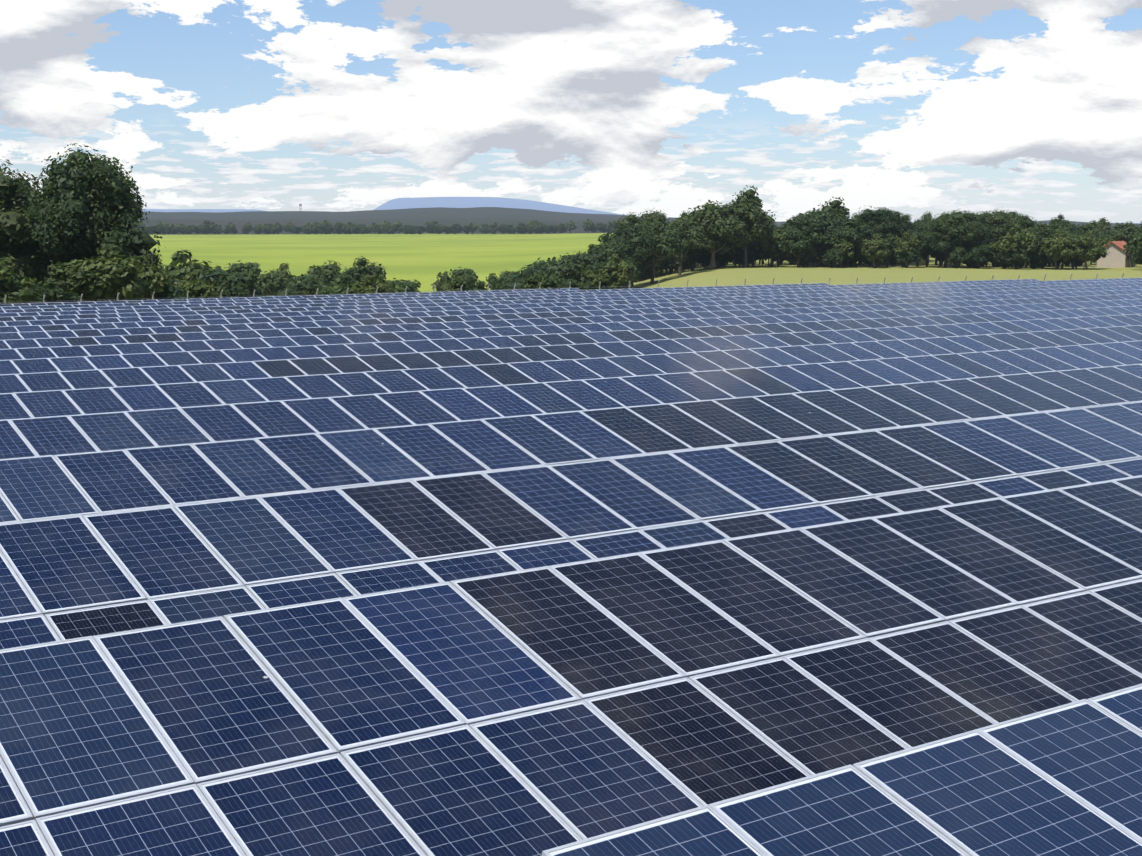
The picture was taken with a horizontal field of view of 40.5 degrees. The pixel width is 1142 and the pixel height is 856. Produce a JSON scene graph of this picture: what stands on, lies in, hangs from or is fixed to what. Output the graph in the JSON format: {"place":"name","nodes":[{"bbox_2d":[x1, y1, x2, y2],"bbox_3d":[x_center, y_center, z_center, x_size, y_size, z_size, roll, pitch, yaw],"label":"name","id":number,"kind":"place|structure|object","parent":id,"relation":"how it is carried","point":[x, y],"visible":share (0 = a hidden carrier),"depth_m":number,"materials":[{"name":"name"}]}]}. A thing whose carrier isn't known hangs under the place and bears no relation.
{"place":"outdoors","nodes":[
{"label":"outdoors","id":0,"kind":"place"},
{"bbox_2d":[0,278,1073,302],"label":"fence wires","id":1,"kind":"object","parent":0,"point":[526,288],"visible":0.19,"depth_m":123.80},
{"bbox_2d":[0,197,1141,847],"bbox_3d":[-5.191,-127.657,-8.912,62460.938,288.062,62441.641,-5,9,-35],"label":"ground","id":2,"kind":"structure","parent":0,"point":[424,257],"depth_m":717.45,"materials":[{"name":"plant"}]},
{"bbox_2d":[0,256,43,303],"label":"bush","id":3,"kind":"object","parent":2,"relation":"on","point":[25,290],"visible":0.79,"depth_m":104.39,"materials":[{"name":"green plant"}]},
{"bbox_2d":[0,168,58,285],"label":"tree","id":4,"kind":"object","parent":2,"relation":"on","point":[17,241],"visible":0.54,"depth_m":121.68,"materials":[{"name":"green plant"}]},
{"bbox_2d":[27,287,83,302],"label":"bush","id":5,"kind":"object","parent":2,"relation":"on","point":[55,294],"visible":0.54,"depth_m":108.45,"materials":[{"name":"green plant"}]},
{"bbox_2d":[37,260,101,301],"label":"bush","id":6,"kind":"object","parent":2,"relation":"on","point":[60,271],"visible":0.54,"depth_m":113.33,"materials":[{"name":"green plant"}]},
{"bbox_2d":[14,143,165,266],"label":"tree","id":7,"kind":"object","parent":2,"relation":"on","point":[86,207],"visible":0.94,"depth_m":120.35,"materials":[{"name":"green plant"}]},
{"bbox_2d":[68,245,153,300],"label":"bush","id":8,"kind":"object","parent":2,"relation":"on","point":[114,276],"visible":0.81,"depth_m":113.67,"materials":[{"name":"green plant"}]},
{"bbox_2d":[129,248,172,284],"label":"bush","id":9,"kind":"object","parent":2,"relation":"on","point":[156,262],"depth_m":132.93,"materials":[{"name":"green plant"}]},
{"bbox_2d":[130,255,172,299],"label":"bush","id":10,"kind":"object","parent":2,"relation":"on","point":[155,275],"visible":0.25,"depth_m":117.97,"materials":[{"name":"green plant"}]},
{"bbox_2d":[155,285,186,299],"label":"bush","id":11,"kind":"object","parent":2,"relation":"on","point":[176,293],"visible":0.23,"depth_m":118.69,"materials":[{"name":"green plant"}]},
{"bbox_2d":[157,250,213,280],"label":"bush","id":12,"kind":"object","parent":2,"relation":"on","point":[174,270],"visible":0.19,"depth_m":208.53,"materials":[{"name":"green plant"}]},
{"bbox_2d":[172,273,218,298],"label":"bush","id":13,"kind":"object","parent":2,"relation":"on","point":[197,289],"visible":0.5,"depth_m":122.53,"materials":[{"name":"green plant"}]},
{"bbox_2d":[198,268,261,297],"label":"bush","id":14,"kind":"object","parent":2,"relation":"on","point":[236,285],"visible":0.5,"depth_m":195.62,"materials":[{"name":"green plant"}]},
{"bbox_2d":[209,260,261,285],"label":"bush","id":15,"kind":"object","parent":2,"relation":"on","point":[249,267],"visible":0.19,"depth_m":258.15,"materials":[{"name":"green plant"}]},
{"bbox_2d":[254,271,284,296],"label":"bush","id":16,"kind":"object","parent":2,"relation":"on","point":[268,284],"visible":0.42,"depth_m":234.81,"materials":[{"name":"green plant"}]},
{"bbox_2d":[269,263,296,280],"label":"bush","id":17,"kind":"object","parent":2,"relation":"on","point":[283,270],"visible":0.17,"depth_m":289.67,"materials":[{"name":"green plant"}]},
{"bbox_2d":[288,273,333,295],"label":"bush","id":18,"kind":"object","parent":2,"relation":"on","point":[307,284],"visible":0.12,"depth_m":224.42,"materials":[{"name":"green plant"}]},
{"bbox_2d":[297,260,341,286],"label":"bush","id":19,"kind":"object","parent":2,"relation":"on","point":[328,272],"visible":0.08,"depth_m":229.14,"materials":[{"name":"green plant"}]},
{"bbox_2d":[314,287,338,294],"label":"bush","id":20,"kind":"object","parent":2,"relation":"on","point":[327,291],"visible":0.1,"depth_m":137.50,"materials":[{"name":"green plant"}]},
{"bbox_2d":[318,276,356,294],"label":"bush","id":21,"kind":"object","parent":2,"relation":"on","point":[342,288],"visible":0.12,"depth_m":213.38,"materials":[{"name":"green plant"}]},
{"bbox_2d":[331,222,346,232],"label":"tree","id":22,"kind":"object","parent":2,"relation":"on","point":[337,227],"visible":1,"depth_m":1473.65,"materials":[{"name":"green plant"}]},
{"bbox_2d":[333,256,386,284],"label":"bush","id":23,"kind":"object","parent":2,"relation":"on","point":[359,273],"visible":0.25,"depth_m":223.06,"materials":[{"name":"green plant"}]},
{"bbox_2d":[352,275,388,293],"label":"bush","id":24,"kind":"object","parent":2,"relation":"on","point":[367,287],"visible":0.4,"depth_m":129.19,"materials":[{"name":"green plant"}]},
{"bbox_2d":[373,274,406,292],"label":"bush","id":25,"kind":"object","parent":2,"relation":"on","point":[395,288],"visible":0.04,"depth_m":203.95,"materials":[{"name":"green plant"}]},
{"bbox_2d":[385,278,416,292],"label":"bush","id":26,"kind":"object","parent":2,"relation":"on","point":[410,288],"visible":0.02,"depth_m":214.58,"materials":[{"name":"green plant"}]},
{"bbox_2d":[437,275,463,291],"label":"bush","id":27,"kind":"object","parent":2,"relation":"on","point":[444,287],"visible":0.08,"depth_m":261.32,"materials":[{"name":"green plant"}]},
{"bbox_2d":[430,267,487,290],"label":"bush","id":28,"kind":"object","parent":2,"relation":"on","point":[466,273],"visible":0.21,"depth_m":273.32,"materials":[{"name":"green plant"}]},
{"bbox_2d":[445,277,487,291],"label":"bush","id":29,"kind":"object","parent":2,"relation":"on","point":[458,284],"visible":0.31,"depth_m":127.21,"materials":[{"name":"green plant"}]},
{"bbox_2d":[485,273,519,288],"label":"bush","id":30,"kind":"object","parent":2,"relation":"on","point":[491,280],"visible":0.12,"depth_m":278.76,"materials":[{"name":"green plant"}]},
{"bbox_2d":[490,276,514,289],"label":"bush","id":31,"kind":"object","parent":2,"relation":"on","point":[500,286],"visible":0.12,"depth_m":242.28,"materials":[{"name":"green plant"}]},
{"bbox_2d":[508,257,550,289],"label":"bush","id":32,"kind":"object","parent":2,"relation":"on","point":[541,266],"visible":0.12,"depth_m":234.07,"materials":[{"name":"green plant"}]},
{"bbox_2d":[515,272,560,289],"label":"bush","id":33,"kind":"object","parent":2,"relation":"on","point":[532,281],"visible":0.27,"depth_m":134.03,"materials":[{"name":"green plant"}]},
{"bbox_2d":[534,276,578,288],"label":"bush","id":34,"kind":"object","parent":2,"relation":"on","point":[552,283],"visible":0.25,"depth_m":131.33,"materials":[{"name":"green plant"}]},
{"bbox_2d":[546,253,575,264],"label":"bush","id":35,"kind":"object","parent":2,"relation":"on","point":[569,256],"visible":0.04,"depth_m":290.61,"materials":[{"name":"green plant"}]},
{"bbox_2d":[4,273,1123,303],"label":"fence posts","id":36,"kind":"object","parent":2,"relation":"on","point":[539,287],"visible":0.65,"depth_m":125.25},
{"bbox_2d":[545,259,594,289],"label":"bush","id":37,"kind":"object","parent":2,"relation":"on","point":[564,269],"visible":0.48,"depth_m":213.40,"materials":[{"name":"green plant"}]},
{"bbox_2d":[561,279,589,289],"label":"bush","id":38,"kind":"object","parent":2,"relation":"on","point":[584,287],"visible":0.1,"depth_m":144.50,"materials":[{"name":"green plant"}]},
{"bbox_2d":[582,218,593,232],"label":"tree","id":39,"kind":"object","parent":2,"relation":"on","point":[588,223],"visible":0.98,"depth_m":1505.37,"materials":[{"name":"green plant"}]},
{"bbox_2d":[577,263,604,289],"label":"bush","id":40,"kind":"object","parent":2,"relation":"on","point":[593,276],"visible":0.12,"depth_m":216.44,"materials":[{"name":"green plant"}]},
{"bbox_2d":[568,240,640,287],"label":"tree","id":41,"kind":"object","parent":2,"relation":"on","point":[601,253],"visible":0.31,"depth_m":228.72,"materials":[{"name":"green plant"}]},
{"bbox_2d":[587,260,628,288],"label":"bush","id":42,"kind":"object","parent":2,"relation":"on","point":[596,266],"visible":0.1,"depth_m":223.90,"materials":[{"name":"green plant"}]},
{"bbox_2d":[596,253,637,288],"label":"bush","id":43,"kind":"object","parent":2,"relation":"on","point":[618,273],"visible":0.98,"depth_m":218.56,"materials":[{"name":"green plant"}]},
{"bbox_2d":[591,222,656,288],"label":"tree","id":44,"kind":"object","parent":2,"relation":"on","point":[637,240],"visible":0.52,"depth_m":258.58,"materials":[{"name":"green plant"}]},
{"bbox_2d":[611,208,669,278],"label":"tree","id":45,"kind":"object","parent":2,"relation":"on","point":[646,218],"visible":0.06,"depth_m":296.40,"materials":[{"name":"green plant"}]},
{"bbox_2d":[630,254,656,287],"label":"tree","id":46,"kind":"object","parent":2,"relation":"on","point":[649,259],"visible":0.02,"depth_m":273.13,"materials":[{"name":"green plant"}]},
{"bbox_2d":[645,254,666,279],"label":"bush","id":47,"kind":"object","parent":2,"relation":"on","point":[657,269],"visible":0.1,"depth_m":293.42,"materials":[{"name":"green plant"}]},
{"bbox_2d":[633,221,686,283],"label":"tree","id":48,"kind":"object","parent":2,"relation":"on","point":[668,242],"visible":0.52,"depth_m":265.51,"materials":[{"name":"green plant"}]},
{"bbox_2d":[664,250,685,273],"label":"bush","id":49,"kind":"object","parent":2,"relation":"on","point":[673,262],"visible":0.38,"depth_m":294.76,"materials":[{"name":"green plant"}]},
{"bbox_2d":[662,218,706,275],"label":"tree","id":50,"kind":"object","parent":2,"relation":"on","point":[693,236],"visible":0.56,"depth_m":274.57,"materials":[{"name":"green plant"}]},
{"bbox_2d":[667,210,707,270],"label":"tree","id":51,"kind":"object","parent":2,"relation":"on","point":[697,250],"visible":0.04,"depth_m":294.76,"materials":[{"name":"green plant"}]},
{"bbox_2d":[676,250,701,271],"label":"bush","id":52,"kind":"object","parent":2,"relation":"on","point":[688,261],"visible":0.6,"depth_m":294.93,"materials":[{"name":"green plant"}]},
{"bbox_2d":[693,252,719,267],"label":"bush","id":53,"kind":"object","parent":2,"relation":"on","point":[704,259],"visible":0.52,"depth_m":301.88,"materials":[{"name":"green plant"}]},
{"bbox_2d":[675,200,750,269],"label":"tree","id":54,"kind":"object","parent":2,"relation":"on","point":[723,227],"visible":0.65,"depth_m":283.78,"materials":[{"name":"green plant"}]},
{"bbox_2d":[730,248,755,266],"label":"bush","id":55,"kind":"object","parent":2,"relation":"on","point":[736,257],"visible":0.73,"depth_m":295.59,"materials":[{"name":"green plant"}]},
{"bbox_2d":[726,185,775,266],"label":"tree","id":56,"kind":"object","parent":2,"relation":"on","point":[747,205],"visible":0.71,"depth_m":288.33,"materials":[{"name":"green plant"}]},
{"bbox_2d":[750,228,781,266],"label":"tree","id":57,"kind":"object","parent":2,"relation":"on","point":[765,247],"visible":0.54,"depth_m":295.63,"materials":[{"name":"green plant"}]},
{"bbox_2d":[767,227,793,266],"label":"tree","id":58,"kind":"object","parent":2,"relation":"on","point":[781,239],"visible":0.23,"depth_m":295.56,"materials":[{"name":"green plant"}]},
{"bbox_2d":[777,230,821,267],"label":"tree","id":59,"kind":"object","parent":2,"relation":"on","point":[800,248],"visible":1,"depth_m":290.52,"materials":[{"name":"green plant"}]},
{"bbox_2d":[813,247,827,266],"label":"tree","id":60,"kind":"object","parent":2,"relation":"on","point":[818,255],"visible":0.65,"depth_m":296.72,"materials":[{"name":"green plant"}]},
{"bbox_2d":[779,208,874,266],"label":"tree","id":61,"kind":"object","parent":2,"relation":"on","point":[824,222],"visible":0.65,"depth_m":295.97,"materials":[{"name":"green plant"}]},
{"bbox_2d":[821,248,842,267],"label":"bush","id":62,"kind":"object","parent":2,"relation":"on","point":[832,257],"visible":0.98,"depth_m":287.70,"materials":[{"name":"green plant"}]},
{"bbox_2d":[811,196,858,229],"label":"tree","id":63,"kind":"object","parent":2,"relation":"on","point":[834,205],"visible":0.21,"depth_m":304.73,"materials":[{"name":"green plant"}]},
{"bbox_2d":[819,226,862,265],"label":"tree","id":64,"kind":"object","parent":2,"relation":"on","point":[849,235],"visible":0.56,"depth_m":292.40,"materials":[{"name":"green plant"}]},
{"bbox_2d":[831,239,854,267],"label":"tree","id":65,"kind":"object","parent":2,"relation":"on","point":[846,248],"visible":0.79,"depth_m":291.55,"materials":[{"name":"green plant"}]},
{"bbox_2d":[844,245,861,266],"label":"tree","id":66,"kind":"object","parent":2,"relation":"on","point":[857,255],"visible":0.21,"depth_m":295.34,"materials":[{"name":"green plant"}]},
{"bbox_2d":[845,235,869,266],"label":"tree","id":67,"kind":"object","parent":2,"relation":"on","point":[860,259],"visible":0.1,"depth_m":297.17,"materials":[{"name":"green plant"}]},
{"bbox_2d":[860,246,891,267],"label":"tree","id":68,"kind":"object","parent":2,"relation":"on","point":[879,262],"visible":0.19,"depth_m":292.62,"materials":[{"name":"green plant"}]},
{"bbox_2d":[861,234,891,267],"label":"tree","id":69,"kind":"object","parent":2,"relation":"on","point":[875,249],"visible":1,"depth_m":285.86,"materials":[{"name":"green plant"}]},
{"bbox_2d":[855,205,902,265],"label":"tree","id":70,"kind":"object","parent":2,"relation":"on","point":[880,220],"visible":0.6,"depth_m":303.66,"materials":[{"name":"green plant"}]},
{"bbox_2d":[878,232,899,266],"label":"tree","id":71,"kind":"object","parent":2,"relation":"on","point":[891,243],"visible":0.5,"depth_m":296.43,"materials":[{"name":"green plant"}]},
{"bbox_2d":[875,256,928,265],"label":"farm house","id":72,"kind":"structure","parent":2,"relation":"on","point":[921,262],"depth_m":310.87,"materials":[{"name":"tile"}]},
{"bbox_2d":[892,213,918,265],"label":"tree","id":73,"kind":"object","parent":2,"relation":"on","point":[906,226],"visible":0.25,"depth_m":304.86,"materials":[{"name":"green plant"}]},
{"bbox_2d":[893,232,919,267],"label":"tree","id":74,"kind":"object","parent":2,"relation":"on","point":[906,243],"visible":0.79,"depth_m":286.88,"materials":[{"name":"green plant"}]},
{"bbox_2d":[895,247,922,267],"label":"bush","id":75,"kind":"object","parent":2,"relation":"on","point":[904,260],"visible":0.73,"depth_m":286.69,"materials":[{"name":"green plant"}]},
{"bbox_2d":[893,231,934,266],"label":"tree","id":76,"kind":"object","parent":2,"relation":"on","point":[924,247],"visible":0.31,"depth_m":291.48,"materials":[{"name":"green plant"}]},
{"bbox_2d":[914,211,933,225],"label":"tree","id":77,"kind":"object","parent":2,"relation":"on","point":[924,219],"visible":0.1,"depth_m":379.06,"materials":[{"name":"green plant"}]},
{"bbox_2d":[910,230,940,266],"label":"tree","id":78,"kind":"object","parent":2,"relation":"on","point":[933,254],"visible":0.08,"depth_m":295.79,"materials":[{"name":"green plant"}]},
{"bbox_2d":[921,219,952,266],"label":"tree","id":79,"kind":"object","parent":2,"relation":"on","point":[926,228],"visible":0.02,"depth_m":295.85,"materials":[{"name":"green plant"}]},
{"bbox_2d":[946,246,966,267],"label":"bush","id":80,"kind":"object","parent":2,"relation":"on","point":[956,258],"visible":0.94,"depth_m":282.92,"materials":[{"name":"green plant"}]},
{"bbox_2d":[923,209,991,267],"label":"tree","id":81,"kind":"object","parent":2,"relation":"on","point":[950,232],"visible":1,"depth_m":284.41,"materials":[{"name":"green plant"}]},
{"bbox_2d":[961,247,995,268],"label":"bush","id":82,"kind":"object","parent":2,"relation":"on","point":[976,257],"visible":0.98,"depth_m":282.53,"materials":[{"name":"green plant"}]},
{"bbox_2d":[973,214,998,245],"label":"tree","id":83,"kind":"object","parent":2,"relation":"on","point":[986,240],"visible":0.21,"depth_m":296.06,"materials":[{"name":"green plant"}]},
{"bbox_2d":[981,209,1020,266],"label":"tree","id":84,"kind":"object","parent":2,"relation":"on","point":[1000,221],"visible":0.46,"depth_m":297.91,"materials":[{"name":"green plant"}]},
{"bbox_2d":[996,253,1012,268],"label":"bush","id":85,"kind":"object","parent":2,"relation":"on","point":[1000,258],"visible":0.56,"depth_m":285.02,"materials":[{"name":"green plant"}]},
{"bbox_2d":[991,224,1036,268],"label":"tree","id":86,"kind":"object","parent":2,"relation":"on","point":[1014,239],"visible":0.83,"depth_m":278.23,"materials":[{"name":"green plant"}]},
{"bbox_2d":[1004,247,1031,268],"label":"bush","id":87,"kind":"object","parent":2,"relation":"on","point":[1015,262],"visible":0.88,"depth_m":278.19,"materials":[{"name":"green plant"}]},
{"bbox_2d":[1011,213,1036,230],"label":"tree","id":88,"kind":"object","parent":2,"relation":"on","point":[1026,222],"visible":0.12,"depth_m":303.64,"materials":[{"name":"green plant"}]},
{"bbox_2d":[1023,250,1044,268],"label":"bush","id":89,"kind":"object","parent":2,"relation":"on","point":[1035,261],"visible":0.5,"depth_m":281.71,"materials":[{"name":"green plant"}]},
{"bbox_2d":[1030,222,1054,267],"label":"tree","id":90,"kind":"object","parent":2,"relation":"on","point":[1042,231],"visible":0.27,"depth_m":286.49,"materials":[{"name":"green plant"}]},
{"bbox_2d":[1035,239,1053,268],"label":"tree","id":91,"kind":"object","parent":2,"relation":"on","point":[1045,258],"visible":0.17,"depth_m":281.29,"materials":[{"name":"green plant"}]},
{"bbox_2d":[1030,222,1073,266],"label":"tree","id":92,"kind":"object","parent":2,"relation":"on","point":[1054,226],"depth_m":298.22,"materials":[{"name":"green plant"}]},
{"bbox_2d":[1040,231,1075,269],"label":"tree","id":93,"kind":"object","parent":2,"relation":"on","point":[1056,248],"visible":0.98,"depth_m":277.52,"materials":[{"name":"green plant"}]},
{"bbox_2d":[1049,214,1070,224],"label":"tree","id":94,"kind":"object","parent":2,"relation":"on","point":[1059,220],"visible":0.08,"depth_m":377.87,"materials":[{"name":"green plant"}]},
{"bbox_2d":[1047,229,1077,268],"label":"tree","id":95,"kind":"object","parent":2,"relation":"on","point":[1062,260],"visible":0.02,"depth_m":282.72,"materials":[{"name":"green plant"}]},
{"bbox_2d":[1069,231,1103,269],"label":"tree","id":96,"kind":"object","parent":2,"relation":"on","point":[1086,247],"visible":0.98,"depth_m":276.07,"materials":[{"name":"green plant"}]},
{"bbox_2d":[1073,223,1109,237],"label":"tree","id":97,"kind":"object","parent":2,"relation":"on","point":[1098,233],"visible":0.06,"depth_m":332.41,"materials":[{"name":"green plant"}]},
{"bbox_2d":[1077,232,1109,268],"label":"tree","id":98,"kind":"object","parent":2,"relation":"on","point":[1103,243],"visible":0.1,"depth_m":283.36,"materials":[{"name":"green plant"}]},
{"bbox_2d":[1087,217,1112,231],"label":"tree","id":99,"kind":"object","parent":2,"relation":"on","point":[1102,223],"visible":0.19,"depth_m":393.21,"materials":[{"name":"green plant"}]},
{"bbox_2d":[1097,241,1135,267],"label":"farm house","id":100,"kind":"structure","parent":2,"relation":"on","point":[1116,257],"depth_m":294.19,"materials":[{"name":"paint"}]},
{"bbox_2d":[1105,221,1141,242],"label":"tree","id":101,"kind":"object","parent":2,"relation":"on","point":[1117,233],"visible":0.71,"depth_m":359.02,"materials":[{"name":"green plant"}]},
{"bbox_2d":[1122,235,1141,264],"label":"tree","id":102,"kind":"object","parent":2,"relation":"on","point":[1136,258],"visible":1,"depth_m":272.59,"materials":[{"name":"green plant"}]},
{"bbox_2d":[0,0,1141,222],"label":"sky","id":103,"kind":"structure","parent":0,"point":[1033,108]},
{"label":"mounting structure","id":104,"kind":"object","parent":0,"visible":0},
{"bbox_2d":[0,278,1141,855],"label":"solar panels","id":105,"kind":"object","parent":104,"relation":"on","point":[788,570],"visible":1,"depth_m":15.04,"materials":[{"name":"blue glass"}]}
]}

